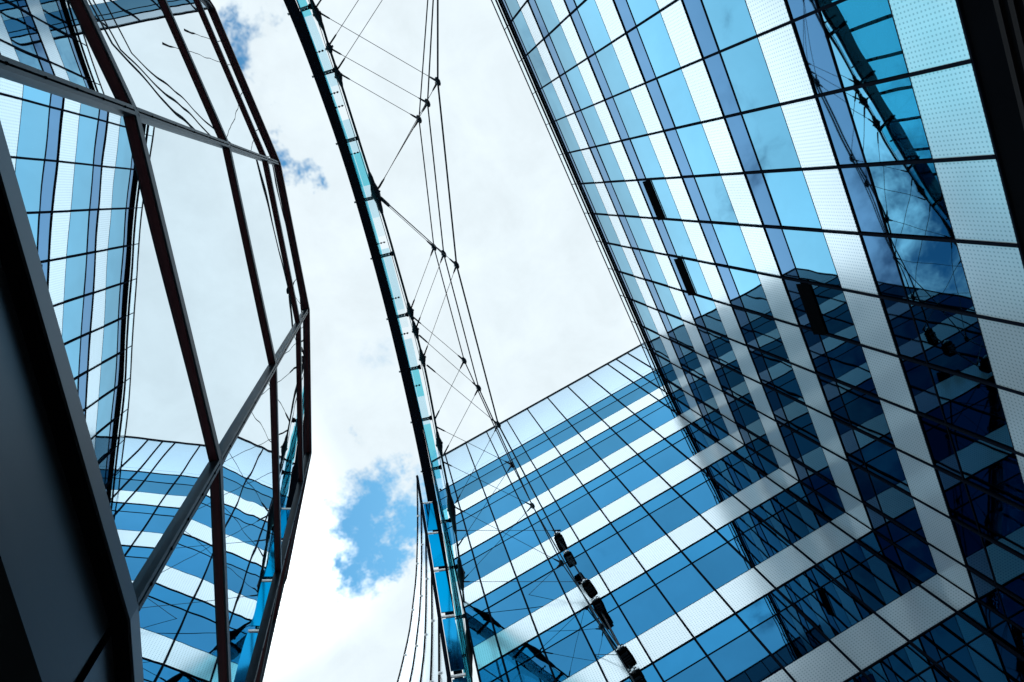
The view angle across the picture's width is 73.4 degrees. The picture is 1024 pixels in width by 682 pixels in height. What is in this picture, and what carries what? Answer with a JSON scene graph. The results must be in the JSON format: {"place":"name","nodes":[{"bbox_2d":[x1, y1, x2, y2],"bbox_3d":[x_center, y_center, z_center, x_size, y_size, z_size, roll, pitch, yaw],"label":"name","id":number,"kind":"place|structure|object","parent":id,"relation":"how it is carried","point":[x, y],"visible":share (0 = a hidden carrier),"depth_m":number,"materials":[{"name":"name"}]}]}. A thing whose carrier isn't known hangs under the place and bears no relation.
{"place":"outdoors","nodes":[
{"label":"outdoors","id":0,"kind":"place"},
{"bbox_2d":[0,0,311,681],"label":"glass pavilion","id":1,"kind":"structure","parent":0,"point":[155,412],"depth_m":1.25,"materials":[{"name":"blue"}]},
{"bbox_2d":[211,0,644,681],"label":"sky","id":2,"kind":"structure","parent":0,"point":[547,310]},
{"bbox_2d":[491,0,1023,631],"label":"office building","id":3,"kind":"structure","parent":0,"point":[807,216],"depth_m":18.31,"materials":[{"name":"blue glass"}]},
{"bbox_2d":[510,11,534,55],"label":"window","id":4,"kind":"structure","parent":3,"relation":"in","point":[521,25],"depth_m":32.52,"materials":[{"name":"blue glass"}]},
{"bbox_2d":[524,47,550,88],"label":"window","id":5,"kind":"structure","parent":3,"relation":"in","point":[535,58],"depth_m":32.99,"materials":[{"name":"blue glass"}]},
{"bbox_2d":[528,0,558,37],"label":"window","id":6,"kind":"structure","parent":3,"relation":"in","point":[545,7],"depth_m":28.71,"materials":[{"name":"blue glass"}]},
{"bbox_2d":[539,83,565,120],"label":"window","id":7,"kind":"structure","parent":3,"relation":"in","point":[550,93],"depth_m":33.42,"materials":[{"name":"blue glass"}]},
{"bbox_2d":[544,25,575,74],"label":"window","id":8,"kind":"structure","parent":3,"relation":"in","point":[558,38],"depth_m":28.95,"materials":[{"name":"blue glass"}]},
{"bbox_2d":[560,66,592,111],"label":"window","id":9,"kind":"structure","parent":3,"relation":"in","point":[575,79],"depth_m":29.41,"materials":[{"name":"blue glass"}]},
{"bbox_2d":[571,0,610,56],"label":"window","id":10,"kind":"structure","parent":3,"relation":"in","point":[589,13],"depth_m":24.92,"materials":[{"name":"blue glass"}]},
{"bbox_2d":[575,106,608,146],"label":"window","id":11,"kind":"structure","parent":3,"relation":"in","point":[590,115],"depth_m":29.87,"materials":[{"name":"blue glass"}]},
{"bbox_2d":[591,144,623,180],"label":"window","id":12,"kind":"structure","parent":3,"relation":"in","point":[607,156],"depth_m":30.31,"materials":[{"name":"blue glass"}]},
{"bbox_2d":[589,44,628,98],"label":"window","id":13,"kind":"structure","parent":3,"relation":"in","point":[607,58],"depth_m":25.35,"materials":[{"name":"blue glass"}]},
{"bbox_2d":[605,182,638,215],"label":"window","id":14,"kind":"structure","parent":3,"relation":"in","point":[621,190],"depth_m":30.77,"materials":[{"name":"blue glass"}]},
{"bbox_2d":[606,91,646,139],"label":"window","id":15,"kind":"structure","parent":3,"relation":"in","point":[625,103],"depth_m":25.82,"materials":[{"name":"blue glass"}]},
{"bbox_2d":[619,217,652,250],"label":"window","id":16,"kind":"structure","parent":3,"relation":"in","point":[636,226],"depth_m":31.22,"materials":[{"name":"blue glass"}]},
{"bbox_2d":[614,0,658,30],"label":"window","id":17,"kind":"structure","parent":3,"relation":"in","point":[641,10],"depth_m":21.33,"materials":[{"name":"blue glass"}]},
{"bbox_2d":[622,136,663,178],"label":"window","id":18,"kind":"structure","parent":3,"relation":"in","point":[643,148],"depth_m":26.28,"materials":[{"name":"blue glass"}]},
{"bbox_2d":[633,249,667,285],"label":"window","id":19,"kind":"structure","parent":3,"relation":"in","point":[650,260],"depth_m":31.68,"materials":[{"name":"blue glass"}]},
{"bbox_2d":[627,13,679,81],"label":"window","id":20,"kind":"structure","parent":3,"relation":"in","point":[653,33],"depth_m":21.30,"materials":[{"name":"blue glass"}]},
{"bbox_2d":[638,180,680,220],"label":"window","id":21,"kind":"structure","parent":3,"relation":"in","point":[657,194],"depth_m":26.74,"materials":[{"name":"blue glass"}]},
{"bbox_2d":[629,300,689,407],"bbox_3d":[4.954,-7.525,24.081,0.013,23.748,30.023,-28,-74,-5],"label":"window","id":22,"kind":"structure","parent":3,"relation":"in","point":[643,310],"depth_m":37.21,"materials":[{"name":"blue glass"}]},
{"bbox_2d":[646,281,680,317],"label":"window","id":23,"kind":"structure","parent":3,"relation":"in","point":[666,298],"depth_m":32.14,"materials":[{"name":"blue glass"}]},
{"bbox_2d":[646,70,699,129],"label":"window","id":24,"kind":"structure","parent":3,"relation":"in","point":[673,86],"depth_m":21.78,"materials":[{"name":"blue glass"}]},
{"bbox_2d":[654,219,696,259],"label":"window","id":25,"kind":"structure","parent":3,"relation":"in","point":[676,231],"depth_m":27.18,"materials":[{"name":"blue glass"}]},
{"bbox_2d":[659,312,694,350],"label":"window","id":26,"kind":"structure","parent":3,"relation":"in","point":[677,325],"depth_m":32.60,"materials":[{"name":"blue glass"}]},
{"bbox_2d":[672,342,706,381],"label":"window","id":27,"kind":"structure","parent":3,"relation":"in","point":[692,361],"depth_m":33.04,"materials":[{"name":"blue glass"}]},
{"bbox_2d":[669,257,711,298],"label":"window","id":28,"kind":"structure","parent":3,"relation":"in","point":[689,274],"depth_m":27.66,"materials":[{"name":"blue glass"}]},
{"bbox_2d":[665,124,719,175],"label":"window","id":29,"kind":"structure","parent":3,"relation":"in","point":[693,139],"depth_m":22.22,"materials":[{"name":"blue glass"}]},
{"bbox_2d":[684,371,719,411],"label":"window","id":30,"kind":"structure","parent":3,"relation":"in","point":[704,390],"depth_m":33.50,"materials":[{"name":"blue glass"}]},
{"bbox_2d":[683,292,726,335],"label":"window","id":31,"kind":"structure","parent":3,"relation":"in","point":[708,311],"depth_m":28.10,"materials":[{"name":"blue glass"}]},
{"bbox_2d":[683,176,737,222],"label":"window","id":32,"kind":"structure","parent":3,"relation":"in","point":[713,192],"depth_m":22.68,"materials":[{"name":"blue glass"}]},
{"bbox_2d":[683,0,755,56],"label":"window","id":33,"kind":"structure","parent":3,"relation":"in","point":[730,21],"depth_m":17.51,"materials":[{"name":"blue glass"}]},
{"bbox_2d":[698,327,741,372],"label":"window","id":34,"kind":"structure","parent":3,"relation":"in","point":[722,346],"depth_m":28.55,"materials":[{"name":"blue glass"}]},
{"bbox_2d":[700,223,755,270],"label":"window","id":35,"kind":"structure","parent":3,"relation":"in","point":[733,245],"depth_m":23.13,"materials":[{"name":"blue glass"}]},
{"bbox_2d":[712,361,755,408],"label":"window","id":36,"kind":"structure","parent":3,"relation":"in","point":[737,384],"depth_m":29.00,"materials":[{"name":"blue glass"}]},
{"bbox_2d":[704,38,778,115],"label":"window","id":37,"kind":"structure","parent":3,"relation":"in","point":[745,64],"depth_m":17.71,"materials":[{"name":"blue glass"}]},
{"bbox_2d":[717,266,772,316],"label":"window","id":38,"kind":"structure","parent":3,"relation":"in","point":[748,284],"depth_m":23.58,"materials":[{"name":"blue glass"}]},
{"bbox_2d":[725,394,768,442],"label":"window","id":39,"kind":"structure","parent":3,"relation":"in","point":[751,419],"depth_m":29.45,"materials":[{"name":"blue glass"}]},
{"bbox_2d":[733,308,788,360],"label":"window","id":40,"kind":"structure","parent":3,"relation":"in","point":[765,330],"depth_m":24.04,"materials":[{"name":"blue glass"}]},
{"bbox_2d":[725,106,800,171],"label":"window","id":41,"kind":"structure","parent":3,"relation":"in","point":[767,129],"depth_m":18.17,"materials":[{"name":"blue glass"}]},
{"bbox_2d":[748,347,804,402],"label":"window","id":42,"kind":"structure","parent":3,"relation":"in","point":[782,375],"depth_m":24.49,"materials":[{"name":"blue glass"}]},
{"bbox_2d":[746,171,820,228],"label":"window","id":43,"kind":"structure","parent":3,"relation":"in","point":[789,192],"depth_m":18.62,"materials":[{"name":"blue glass"}]},
{"bbox_2d":[763,386,819,443],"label":"window","id":44,"kind":"structure","parent":3,"relation":"in","point":[797,414],"depth_m":24.96,"materials":[{"name":"blue glass"}]},
{"bbox_2d":[765,228,840,286],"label":"window","id":45,"kind":"structure","parent":3,"relation":"in","point":[812,259],"depth_m":19.07,"materials":[{"name":"blue glass"}]},
{"bbox_2d":[778,424,834,483],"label":"window","id":46,"kind":"structure","parent":3,"relation":"in","point":[812,455],"depth_m":25.40,"materials":[{"name":"blue glass"}]},
{"bbox_2d":[792,460,844,509],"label":"window","id":47,"kind":"structure","parent":3,"relation":"in","point":[829,491],"depth_m":25.81,"materials":[{"name":"blue glass"}]},
{"bbox_2d":[784,279,859,342],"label":"window","id":48,"kind":"structure","parent":3,"relation":"in","point":[823,310],"depth_m":19.57,"materials":[{"name":"blue glass"}]},
{"bbox_2d":[801,328,877,395],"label":"window","id":49,"kind":"structure","parent":3,"relation":"in","point":[848,363],"depth_m":19.98,"materials":[{"name":"blue glass"}]},
{"bbox_2d":[794,0,907,93],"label":"window","id":50,"kind":"structure","parent":3,"relation":"in","point":[862,35],"depth_m":13.68,"materials":[{"name":"blue glass"}]},
{"bbox_2d":[818,375,893,445],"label":"window","id":51,"kind":"structure","parent":3,"relation":"in","point":[865,412],"depth_m":20.44,"materials":[{"name":"blue glass"}]},
{"bbox_2d":[834,420,910,493],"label":"window","id":52,"kind":"structure","parent":3,"relation":"in","point":[881,460],"depth_m":20.90,"materials":[{"name":"blue glass"}]},
{"bbox_2d":[818,77,931,164],"bbox_3d":[7.456,-4.476,14.289,0.007,2.748,1.672,-28,-74,-5],"label":"window","id":53,"kind":"structure","parent":3,"relation":"in","point":[886,116],"depth_m":14.09,"materials":[{"name":"blue glass"}]},
{"bbox_2d":[850,464,925,539],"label":"window","id":54,"kind":"structure","parent":3,"relation":"in","point":[894,504],"depth_m":21.35,"materials":[{"name":"blue glass"}]},
{"bbox_2d":[841,163,953,238],"bbox_3d":[8.180,-3.010,14.742,0.009,2.748,1.672,-28,-74,-5],"label":"window","id":55,"kind":"structure","parent":3,"relation":"in","point":[910,198],"depth_m":14.55,"materials":[{"name":"blue glass"}]},
{"bbox_2d":[865,505,936,571],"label":"window","id":56,"kind":"structure","parent":3,"relation":"in","point":[908,542],"depth_m":21.75,"materials":[{"name":"blue glass"}]},
{"bbox_2d":[862,236,974,312],"bbox_3d":[8.899,-1.542,15.194,0.003,2.748,1.672,-28,-74,-5],"label":"window","id":57,"kind":"structure","parent":3,"relation":"in","point":[932,273],"depth_m":15.00,"materials":[{"name":"blue glass"}]},
{"bbox_2d":[882,299,994,382],"bbox_3d":[9.622,-0.075,15.646,0.008,2.748,1.672,-28,-74,-5],"label":"window","id":58,"kind":"structure","parent":3,"relation":"in","point":[950,341],"depth_m":15.46,"materials":[{"name":"blue glass"}]},
{"bbox_2d":[901,359,1012,448],"bbox_3d":[10.342,1.392,16.098,0.003,2.748,1.672,-28,-74,-5],"label":"window","id":59,"kind":"structure","parent":3,"relation":"in","point":[968,405],"depth_m":15.92,"materials":[{"name":"blue glass"}]},
{"bbox_2d":[920,416,1023,507],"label":"window","id":60,"kind":"structure","parent":3,"relation":"in","point":[994,469],"depth_m":16.40,"materials":[{"name":"blue glass"}]},
{"bbox_2d":[937,470,1023,556],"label":"window","id":61,"kind":"structure","parent":3,"relation":"in","point":[998,520],"depth_m":17.07,"materials":[{"name":"blue glass"}]},
{"bbox_2d":[953,521,1023,600],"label":"window","id":62,"kind":"structure","parent":3,"relation":"in","point":[1008,569],"depth_m":17.77,"materials":[{"name":"blue glass"}]},
{"bbox_2d":[969,570,1023,628],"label":"window","id":63,"kind":"structure","parent":3,"relation":"in","point":[986,592],"depth_m":18.39,"materials":[{"name":"blue glass"}]},
{"label":"ground","id":64,"kind":"structure","parent":0,"visible":0},
{"bbox_2d":[283,0,472,681],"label":"suspended glass wall","id":65,"kind":"structure","parent":64,"relation":"on","point":[319,73],"depth_m":26.85,"materials":[{"name":"glass"}]},
{"bbox_2d":[316,0,634,681],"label":"cable truss","id":66,"kind":"object","parent":65,"relation":"attached to","point":[434,248],"visible":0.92,"depth_m":26.82,"materials":[{"name":"black metal"}]},
{"bbox_2d":[397,475,466,681],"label":"glass screen","id":67,"kind":"object","parent":64,"relation":"on","point":[454,655],"visible":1,"depth_m":16.09,"materials":[{"name":"glass"}]},
{"bbox_2d":[432,342,1023,681],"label":"office building","id":68,"kind":"structure","parent":64,"relation":"on","point":[700,548],"depth_m":26.54,"materials":[{"name":"blue glass"}]},
{"bbox_2d":[462,499,493,534],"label":"window","id":69,"kind":"structure","parent":68,"relation":"in","point":[486,516],"depth_m":37.10,"materials":[{"name":"blue glass"}]},
{"bbox_2d":[465,597,493,646],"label":"window","id":70,"kind":"structure","parent":68,"relation":"in","point":[480,626],"depth_m":28.91,"materials":[{"name":"blue glass"}]},
{"bbox_2d":[472,534,508,577],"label":"window","id":71,"kind":"structure","parent":68,"relation":"in","point":[497,557],"depth_m":33.05,"materials":[{"name":"blue glass"}]},
{"bbox_2d":[487,485,520,519],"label":"window","id":72,"kind":"structure","parent":68,"relation":"in","point":[508,503],"depth_m":37.21,"materials":[{"name":"blue glass"}]},
{"bbox_2d":[486,579,528,632],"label":"window","id":73,"kind":"structure","parent":68,"relation":"in","point":[511,609],"depth_m":29.01,"materials":[{"name":"blue glass"}]},
{"bbox_2d":[501,518,539,559],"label":"window","id":74,"kind":"structure","parent":68,"relation":"in","point":[515,548],"depth_m":33.12,"materials":[{"name":"blue glass"}]},
{"bbox_2d":[503,636,554,681],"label":"window","id":75,"kind":"structure","parent":68,"relation":"in","point":[536,669],"depth_m":25.36,"materials":[{"name":"blue glass"}]},
{"bbox_2d":[513,471,547,503],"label":"window","id":76,"kind":"structure","parent":68,"relation":"in","point":[538,486],"depth_m":37.32,"materials":[{"name":"blue glass"}]},
{"bbox_2d":[517,560,563,612],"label":"window","id":77,"kind":"structure","parent":68,"relation":"in","point":[546,592],"depth_m":29.11,"materials":[{"name":"blue glass"}]},
{"bbox_2d":[529,502,569,542],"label":"window","id":78,"kind":"structure","parent":68,"relation":"in","point":[557,519],"depth_m":33.35,"materials":[{"name":"blue glass"}]},
{"bbox_2d":[537,456,573,488],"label":"window","id":79,"kind":"structure","parent":68,"relation":"in","point":[557,475],"depth_m":37.48,"materials":[{"name":"blue glass"}]},
{"bbox_2d":[539,615,595,681],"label":"window","id":80,"kind":"structure","parent":68,"relation":"in","point":[572,654],"depth_m":25.09,"materials":[{"name":"blue glass"}]},
{"bbox_2d":[549,542,597,592],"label":"window","id":81,"kind":"structure","parent":68,"relation":"in","point":[584,565],"depth_m":29.14,"materials":[{"name":"blue glass"}]},
{"bbox_2d":[556,486,599,525],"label":"window","id":82,"kind":"structure","parent":68,"relation":"in","point":[583,507],"depth_m":33.42,"materials":[{"name":"blue glass"}]},
{"bbox_2d":[562,442,599,473],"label":"window","id":83,"kind":"structure","parent":68,"relation":"in","point":[587,458],"depth_m":37.60,"materials":[{"name":"blue glass"}]},
{"bbox_2d":[576,594,634,658],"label":"window","id":84,"kind":"structure","parent":68,"relation":"in","point":[600,644],"depth_m":25.12,"materials":[{"name":"blue glass"}]},
{"bbox_2d":[581,524,631,572],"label":"window","id":85,"kind":"structure","parent":68,"relation":"in","point":[609,552],"depth_m":29.38,"materials":[{"name":"blue glass"}]},
{"bbox_2d":[584,471,628,507],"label":"window","id":86,"kind":"structure","parent":68,"relation":"in","point":[611,491],"depth_m":33.56,"materials":[{"name":"blue glass"}]},
{"bbox_2d":[587,429,625,458],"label":"window","id":87,"kind":"structure","parent":68,"relation":"in","point":[608,446],"depth_m":37.72,"materials":[{"name":"blue glass"}]},
{"bbox_2d":[590,370,663,418],"bbox_3d":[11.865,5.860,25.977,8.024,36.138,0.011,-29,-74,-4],"label":"window","id":88,"kind":"structure","parent":68,"relation":"in","point":[639,393],"depth_m":41.94,"materials":[{"name":"blue glass"}]},
{"bbox_2d":[612,415,651,443],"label":"window","id":89,"kind":"structure","parent":68,"relation":"in","point":[639,428],"depth_m":37.85,"materials":[{"name":"blue glass"}]},
{"bbox_2d":[612,455,657,491],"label":"window","id":90,"kind":"structure","parent":68,"relation":"in","point":[640,474],"depth_m":33.68,"materials":[{"name":"blue glass"}]},
{"bbox_2d":[612,506,664,552],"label":"window","id":91,"kind":"structure","parent":68,"relation":"in","point":[645,531],"depth_m":29.51,"materials":[{"name":"blue glass"}]},
{"bbox_2d":[612,573,674,635],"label":"window","id":92,"kind":"structure","parent":68,"relation":"in","point":[649,608],"depth_m":25.34,"materials":[{"name":"blue glass"}]},
{"bbox_2d":[636,401,677,428],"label":"window","id":93,"kind":"structure","parent":68,"relation":"in","point":[664,414],"depth_m":37.96,"materials":[{"name":"blue glass"}]},
{"bbox_2d":[639,440,686,473],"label":"window","id":94,"kind":"structure","parent":68,"relation":"in","point":[668,458],"depth_m":33.80,"materials":[{"name":"blue glass"}]},
{"bbox_2d":[643,488,697,532],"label":"window","id":95,"kind":"structure","parent":68,"relation":"in","point":[677,512],"depth_m":29.64,"materials":[{"name":"blue glass"}]},
{"bbox_2d":[648,552,713,611],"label":"window","id":96,"kind":"structure","parent":68,"relation":"in","point":[686,586],"depth_m":25.46,"materials":[{"name":"blue glass"}]},
{"bbox_2d":[654,639,723,681],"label":"window","id":97,"kind":"structure","parent":68,"relation":"in","point":[689,653],"depth_m":22.01,"materials":[{"name":"blue glass"}]},
{"bbox_2d":[666,424,715,457],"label":"window","id":98,"kind":"structure","parent":68,"relation":"in","point":[696,442],"depth_m":33.93,"materials":[{"name":"blue glass"}]},
{"bbox_2d":[673,471,731,513],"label":"window","id":99,"kind":"structure","parent":68,"relation":"in","point":[708,494],"depth_m":29.77,"materials":[{"name":"blue glass"}]},
{"bbox_2d":[683,532,751,588],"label":"window","id":100,"kind":"structure","parent":68,"relation":"in","point":[724,564],"depth_m":25.59,"materials":[{"name":"blue glass"}]},
{"bbox_2d":[704,453,763,494],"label":"window","id":101,"kind":"structure","parent":68,"relation":"in","point":[739,476],"depth_m":29.88,"materials":[{"name":"blue glass"}]},
{"bbox_2d":[696,615,781,681],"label":"window","id":102,"kind":"structure","parent":68,"relation":"in","point":[744,659],"depth_m":21.49,"materials":[{"name":"blue glass"}]},
{"bbox_2d":[718,511,789,565],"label":"window","id":103,"kind":"structure","parent":68,"relation":"in","point":[759,543],"depth_m":25.71,"materials":[{"name":"blue glass"}]},
{"bbox_2d":[737,590,826,666],"bbox_3d":[8.438,8.997,21.675,1.586,2.748,0.004,-29,-74,-4],"label":"window","id":104,"kind":"structure","parent":68,"relation":"in","point":[787,635],"depth_m":21.54,"materials":[{"name":"blue glass"}]},
{"bbox_2d":[753,491,827,542],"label":"window","id":105,"kind":"structure","parent":68,"relation":"in","point":[796,521],"depth_m":25.84,"materials":[{"name":"blue glass"}]},
{"bbox_2d":[787,482,843,520],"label":"window","id":106,"kind":"structure","parent":68,"relation":"in","point":[815,501],"depth_m":25.93,"materials":[{"name":"blue glass"}]},
{"bbox_2d":[778,566,871,638],"bbox_3d":[9.846,8.227,21.799,1.586,2.748,0.004,-29,-74,-4],"label":"window","id":107,"kind":"structure","parent":68,"relation":"in","point":[831,608],"depth_m":21.66,"materials":[{"name":"blue glass"}]},
{"bbox_2d":[818,542,916,610],"bbox_3d":[11.252,7.452,21.921,1.586,2.748,0.005,-29,-74,-4],"label":"window","id":108,"kind":"structure","parent":68,"relation":"in","point":[873,581],"depth_m":21.79,"materials":[{"name":"blue glass"}]},
{"bbox_2d":[858,532,935,583],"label":"window","id":109,"kind":"structure","parent":68,"relation":"in","point":[918,572],"depth_m":21.87,"materials":[{"name":"blue glass"}]},
{"bbox_2d":[864,644,954,681],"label":"window","id":110,"kind":"structure","parent":68,"relation":"in","point":[907,662],"depth_m":18.60,"materials":[{"name":"blue glass"}]},
{"bbox_2d":[913,614,1023,681],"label":"window","id":111,"kind":"structure","parent":68,"relation":"in","point":[983,659],"depth_m":18.08,"materials":[{"name":"blue glass"}]},
{"bbox_2d":[960,601,1023,656],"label":"window","id":112,"kind":"structure","parent":68,"relation":"in","point":[1008,634],"depth_m":18.40,"materials":[{"name":"blue glass"}]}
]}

